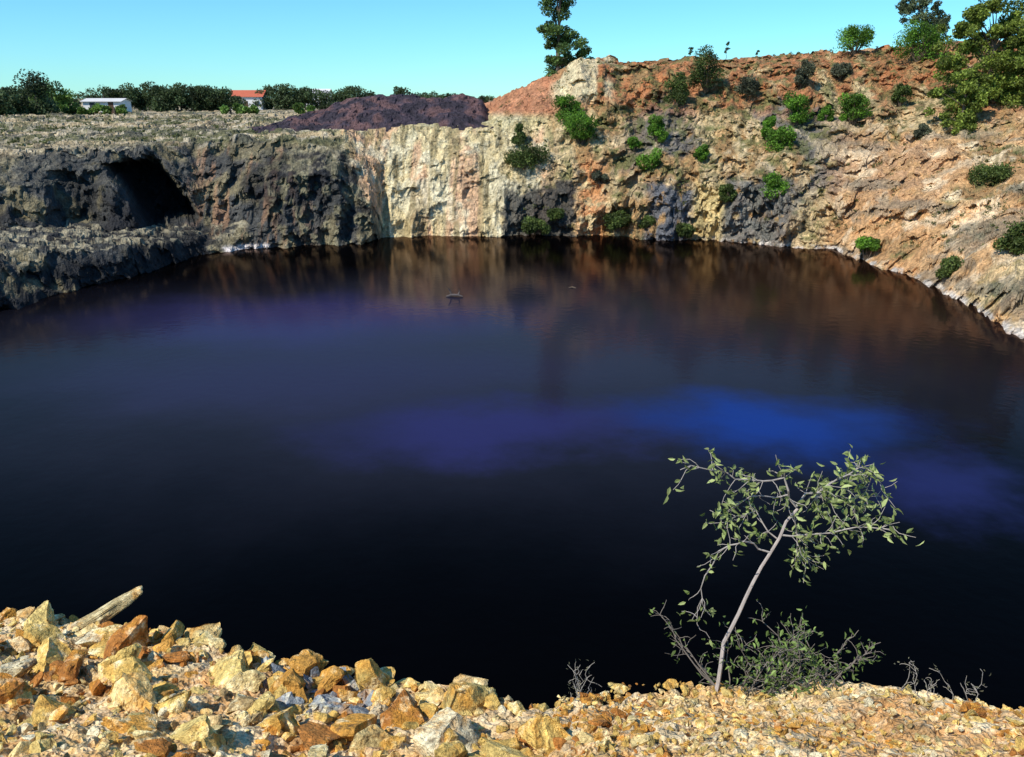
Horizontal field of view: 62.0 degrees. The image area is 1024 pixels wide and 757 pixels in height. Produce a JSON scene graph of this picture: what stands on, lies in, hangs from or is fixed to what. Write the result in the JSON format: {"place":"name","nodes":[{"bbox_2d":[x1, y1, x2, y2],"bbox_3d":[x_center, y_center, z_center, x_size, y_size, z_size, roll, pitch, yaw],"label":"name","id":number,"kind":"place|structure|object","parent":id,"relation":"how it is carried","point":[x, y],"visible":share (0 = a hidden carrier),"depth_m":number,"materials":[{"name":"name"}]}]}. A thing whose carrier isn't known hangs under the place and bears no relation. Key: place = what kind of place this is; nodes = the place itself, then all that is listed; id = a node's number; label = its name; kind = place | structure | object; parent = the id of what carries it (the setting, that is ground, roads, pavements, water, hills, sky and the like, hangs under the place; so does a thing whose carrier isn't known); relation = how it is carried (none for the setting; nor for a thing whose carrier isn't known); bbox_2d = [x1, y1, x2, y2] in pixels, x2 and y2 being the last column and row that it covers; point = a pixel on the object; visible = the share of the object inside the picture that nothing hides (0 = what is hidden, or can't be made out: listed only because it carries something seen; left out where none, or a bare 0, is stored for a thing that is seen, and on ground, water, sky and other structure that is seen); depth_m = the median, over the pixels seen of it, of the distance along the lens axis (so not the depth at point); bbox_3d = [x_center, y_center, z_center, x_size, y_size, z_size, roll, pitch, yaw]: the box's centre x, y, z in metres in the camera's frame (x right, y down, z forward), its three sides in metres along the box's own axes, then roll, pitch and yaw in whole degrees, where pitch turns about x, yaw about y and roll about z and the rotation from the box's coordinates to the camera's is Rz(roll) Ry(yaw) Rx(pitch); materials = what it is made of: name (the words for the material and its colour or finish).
{"place":"outdoors","nodes":[
{"label":"outdoors","id":0,"kind":"place"},
{"bbox_2d":[0,234,1023,709],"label":"water","id":1,"kind":"structure","parent":0,"point":[382,452],"depth_m":37.51,"materials":[{"name":"liquid"}]},
{"bbox_2d":[446,288,462,296],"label":"floating branch","id":2,"kind":"object","parent":1,"relation":"on","point":[450,295],"visible":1,"depth_m":67.49,"materials":[{"name":"grey plant"}]},
{"bbox_2d":[0,40,1023,338],"bbox_3d":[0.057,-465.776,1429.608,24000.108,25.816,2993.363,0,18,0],"label":"pit terrain","id":3,"kind":"structure","parent":0,"point":[76,216],"depth_m":93.83,"materials":[{"name":"beige stone"}]},
{"bbox_2d":[83,101,131,111],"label":"walls","id":4,"kind":"structure","parent":3,"relation":"on","point":[86,105],"depth_m":161.48,"materials":[{"name":"white paint"}]},
{"bbox_2d":[79,98,131,101],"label":"roof","id":5,"kind":"structure","parent":4,"relation":"on","point":[103,99],"depth_m":162.39,"materials":[{"name":"white metal"}]},
{"bbox_2d":[108,102,113,112],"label":"door","id":6,"kind":"structure","parent":4,"relation":"attached to","point":[110,104],"depth_m":161.40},
{"bbox_2d":[0,68,493,115],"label":"distant trees","id":7,"kind":"object","parent":3,"relation":"on","point":[36,95],"visible":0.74,"depth_m":191.84,"materials":[{"name":"green plant"}]},
{"bbox_2d":[229,97,266,109],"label":"walls","id":8,"kind":"structure","parent":3,"relation":"on","point":[249,100],"depth_m":211.13,"materials":[{"name":"white paint"}]},
{"bbox_2d":[228,90,268,96],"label":"roof","id":9,"kind":"structure","parent":8,"relation":"on","point":[246,93],"depth_m":211.73,"materials":[{"name":"orange tile"}]},
{"bbox_2d":[247,93,493,132],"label":"slag heap","id":10,"kind":"object","parent":3,"relation":"on","point":[462,111],"visible":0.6,"depth_m":107.18,"materials":[{"name":"purple gravel"}]},
{"bbox_2d":[0,40,1023,260],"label":"dry scrub","id":11,"kind":"object","parent":3,"relation":"on","point":[625,111],"visible":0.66,"depth_m":101.38,"materials":[{"name":"green plant"}]},
{"bbox_2d":[511,123,526,147],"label":"bush","id":12,"kind":"object","parent":3,"relation":"on","point":[520,136],"visible":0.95,"depth_m":100.02,"materials":[{"name":"green plant"}]},
{"bbox_2d":[502,141,550,169],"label":"bush","id":13,"kind":"object","parent":3,"relation":"on","point":[527,156],"visible":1,"depth_m":97.93,"materials":[{"name":"green plant"}]},
{"bbox_2d":[520,215,550,234],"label":"bush","id":14,"kind":"object","parent":3,"relation":"on","point":[531,225],"visible":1,"depth_m":95.94,"materials":[{"name":"green plant"}]},
{"bbox_2d":[546,207,564,220],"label":"bush","id":15,"kind":"object","parent":3,"relation":"on","point":[556,213],"visible":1,"depth_m":96.25,"materials":[{"name":"green plant"}]},
{"bbox_2d":[536,0,593,76],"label":"tall eucalyptus tree","id":16,"kind":"object","parent":3,"relation":"on","point":[563,44],"visible":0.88,"depth_m":111.97,"materials":[{"name":"green plant"}]},
{"bbox_2d":[551,94,583,125],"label":"bush","id":17,"kind":"object","parent":3,"relation":"on","point":[563,101],"visible":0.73,"depth_m":101.10,"materials":[{"name":"green plant"}]},
{"bbox_2d":[561,109,600,144],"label":"bush","id":18,"kind":"object","parent":3,"relation":"on","point":[586,122],"visible":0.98,"depth_m":99.41,"materials":[{"name":"green plant"}]},
{"bbox_2d":[591,170,608,186],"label":"bush","id":19,"kind":"object","parent":3,"relation":"on","point":[597,176],"visible":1,"depth_m":97.51,"materials":[{"name":"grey plant"}]},
{"bbox_2d":[603,210,630,231],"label":"bush","id":20,"kind":"object","parent":3,"relation":"on","point":[619,220],"visible":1,"depth_m":95.70,"materials":[{"name":"green plant"}]},
{"bbox_2d":[626,136,641,151],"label":"bush","id":21,"kind":"object","parent":3,"relation":"on","point":[633,142],"visible":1,"depth_m":99.21,"materials":[{"name":"green plant"}]},
{"bbox_2d":[638,215,656,228],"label":"bush","id":22,"kind":"object","parent":3,"relation":"on","point":[647,220],"visible":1,"depth_m":94.94,"materials":[{"name":"green plant"}]},
{"bbox_2d":[636,147,662,171],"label":"bush","id":23,"kind":"object","parent":3,"relation":"on","point":[650,160],"visible":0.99,"depth_m":96.84,"materials":[{"name":"green plant"}]},
{"bbox_2d":[646,114,668,143],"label":"bush","id":24,"kind":"object","parent":3,"relation":"on","point":[655,127],"visible":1,"depth_m":98.63,"materials":[{"name":"green plant"}]},
{"bbox_2d":[664,71,689,107],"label":"bush","id":25,"kind":"object","parent":3,"relation":"on","point":[677,85],"visible":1,"depth_m":102.10,"materials":[{"name":"green plant"}]},
{"bbox_2d":[675,222,695,238],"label":"bush","id":26,"kind":"object","parent":3,"relation":"on","point":[685,230],"visible":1,"depth_m":93.59,"materials":[{"name":"green plant"}]},
{"bbox_2d":[692,144,709,161],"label":"bush","id":27,"kind":"object","parent":3,"relation":"on","point":[701,152],"visible":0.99,"depth_m":96.16,"materials":[{"name":"green plant"}]},
{"bbox_2d":[687,44,725,93],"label":"bush","id":28,"kind":"object","parent":3,"relation":"on","point":[701,72],"visible":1,"depth_m":103.10,"materials":[{"name":"green plant"}]},
{"bbox_2d":[724,41,730,59],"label":"tree","id":29,"kind":"object","parent":3,"relation":"on","point":[727,48],"visible":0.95,"depth_m":110.82,"materials":[{"name":"green plant"}]},
{"bbox_2d":[718,183,737,205],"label":"bush","id":30,"kind":"object","parent":3,"relation":"on","point":[726,197],"visible":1,"depth_m":92.59,"materials":[{"name":"green plant"}]},
{"bbox_2d":[734,74,759,96],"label":"bush","id":31,"kind":"object","parent":3,"relation":"on","point":[748,86],"visible":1,"depth_m":102.41,"materials":[{"name":"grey plant"}]},
{"bbox_2d":[760,115,776,141],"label":"bush","id":32,"kind":"object","parent":3,"relation":"on","point":[768,123],"visible":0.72,"depth_m":96.46,"materials":[{"name":"green plant"}]},
{"bbox_2d":[759,171,789,199],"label":"bush","id":33,"kind":"object","parent":3,"relation":"on","point":[772,181],"visible":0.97,"depth_m":91.26,"materials":[{"name":"green plant"}]},
{"bbox_2d":[763,124,796,151],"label":"bush","id":34,"kind":"object","parent":3,"relation":"on","point":[778,136],"visible":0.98,"depth_m":95.04,"materials":[{"name":"green plant"}]},
{"bbox_2d":[781,90,814,125],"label":"bush","id":35,"kind":"object","parent":3,"relation":"on","point":[795,105],"visible":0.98,"depth_m":97.92,"materials":[{"name":"green plant"}]},
{"bbox_2d":[793,60,816,88],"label":"bush","id":36,"kind":"object","parent":3,"relation":"on","point":[804,74],"visible":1,"depth_m":102.22,"materials":[{"name":"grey plant"}]},
{"bbox_2d":[817,105,834,121],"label":"bush","id":37,"kind":"object","parent":3,"relation":"on","point":[826,110],"visible":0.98,"depth_m":98.13,"materials":[{"name":"green plant"}]},
{"bbox_2d":[830,62,852,80],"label":"bush","id":38,"kind":"object","parent":3,"relation":"on","point":[840,70],"visible":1,"depth_m":104.14,"materials":[{"name":"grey plant"}]},
{"bbox_2d":[834,24,874,54],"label":"bush","id":39,"kind":"object","parent":3,"relation":"on","point":[851,38],"visible":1,"depth_m":107.42,"materials":[{"name":"green plant"}]},
{"bbox_2d":[838,92,872,124],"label":"bush","id":40,"kind":"object","parent":3,"relation":"on","point":[851,105],"visible":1,"depth_m":97.23,"materials":[{"name":"green plant"}]},
{"bbox_2d":[855,235,880,260],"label":"bush","id":41,"kind":"object","parent":3,"relation":"on","point":[864,244],"visible":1,"depth_m":81.76,"materials":[{"name":"green plant"}]},
{"bbox_2d":[890,83,913,105],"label":"bush","id":42,"kind":"object","parent":3,"relation":"on","point":[900,92],"visible":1,"depth_m":98.35,"materials":[{"name":"green plant"}]},
{"bbox_2d":[891,17,945,61],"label":"bush","id":43,"kind":"object","parent":3,"relation":"on","point":[918,44],"visible":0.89,"depth_m":103.78,"materials":[{"name":"green plant"}]},
{"bbox_2d":[895,0,950,43],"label":"eucalyptus tree","id":44,"kind":"object","parent":3,"relation":"on","point":[909,7],"visible":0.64,"depth_m":111.19,"materials":[{"name":"green plant"}]},
{"bbox_2d":[913,123,932,137],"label":"bush","id":45,"kind":"object","parent":3,"relation":"on","point":[924,129],"visible":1,"depth_m":92.79,"materials":[{"name":"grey plant"}]},
{"bbox_2d":[935,255,964,279],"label":"bush","id":46,"kind":"object","parent":3,"relation":"on","point":[949,266],"visible":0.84,"depth_m":69.23,"materials":[{"name":"green plant"}]},
{"bbox_2d":[922,63,992,135],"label":"bush","id":47,"kind":"object","parent":3,"relation":"on","point":[972,99],"visible":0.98,"depth_m":91.88,"materials":[{"name":"green plant"}]},
{"bbox_2d":[930,0,1023,104],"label":"eucalyptus tree","id":48,"kind":"object","parent":3,"relation":"on","point":[977,44],"visible":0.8,"depth_m":93.75,"materials":[{"name":"green plant"}]},
{"bbox_2d":[966,162,1015,186],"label":"bush","id":49,"kind":"object","parent":3,"relation":"on","point":[1001,172],"visible":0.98,"depth_m":80.48,"materials":[{"name":"green plant"}]},
{"bbox_2d":[992,221,1023,255],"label":"bush","id":50,"kind":"object","parent":3,"relation":"on","point":[1012,240],"visible":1,"depth_m":65.64,"materials":[{"name":"green plant"}]},
{"bbox_2d":[995,0,1023,107],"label":"eucalyptus tree","id":51,"kind":"object","parent":3,"relation":"on","point":[1017,60],"visible":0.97,"depth_m":92.38,"materials":[{"name":"green plant"}]},
{"bbox_2d":[0,617,1023,756],"bbox_3d":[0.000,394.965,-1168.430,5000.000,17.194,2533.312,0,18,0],"label":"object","id":52,"kind":"structure","parent":0,"point":[78,741],"depth_m":4.08,"materials":[{"name":"gravel"},{"name":"stone"}]},
{"bbox_2d":[75,586,142,628],"bbox_3d":[-2.770,1.598,5.793,0.517,0.321,0.177,-8,20,-22],"label":"weathered wooden log","id":53,"kind":"object","parent":52,"relation":"on","point":[108,611],"visible":0.64,"depth_m":5.74,"materials":[{"name":"wood"}]},
{"bbox_2d":[0,600,1023,756],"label":"foreground rocks","id":54,"kind":"object","parent":52,"relation":"on","point":[447,730],"visible":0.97,"depth_m":4.21,"materials":[{"name":"stone"}]},
{"bbox_2d":[565,659,598,699],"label":"dry twigs","id":55,"kind":"object","parent":52,"relation":"on","point":[576,687],"visible":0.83,"depth_m":4.50,"materials":[{"name":"grey plant"}]},
{"bbox_2d":[649,599,885,699],"bbox_3d":[1.391,1.503,4.658,1.327,0.676,0.526,0,18,0],"label":"dry shrub","id":56,"kind":"object","parent":52,"relation":"on","point":[795,645],"visible":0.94,"depth_m":4.58,"materials":[{"name":"green plant"}]},
{"bbox_2d":[663,443,923,691],"bbox_3d":[1.393,1.010,4.472,1.330,1.485,0.565,0,18,0],"label":"sapling","id":57,"kind":"object","parent":52,"relation":"on","point":[854,475],"visible":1,"depth_m":4.35,"materials":[{"name":"green plant"}]},
{"bbox_2d":[894,657,990,705],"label":"dry twigs","id":58,"kind":"object","parent":52,"relation":"on","point":[975,689],"visible":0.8,"depth_m":4.54,"materials":[{"name":"grey plant"}]},
{"bbox_2d":[0,0,1023,98],"label":"sky","id":59,"kind":"structure","parent":0,"point":[476,48],"materials":[{"name":"blue"}]}
]}

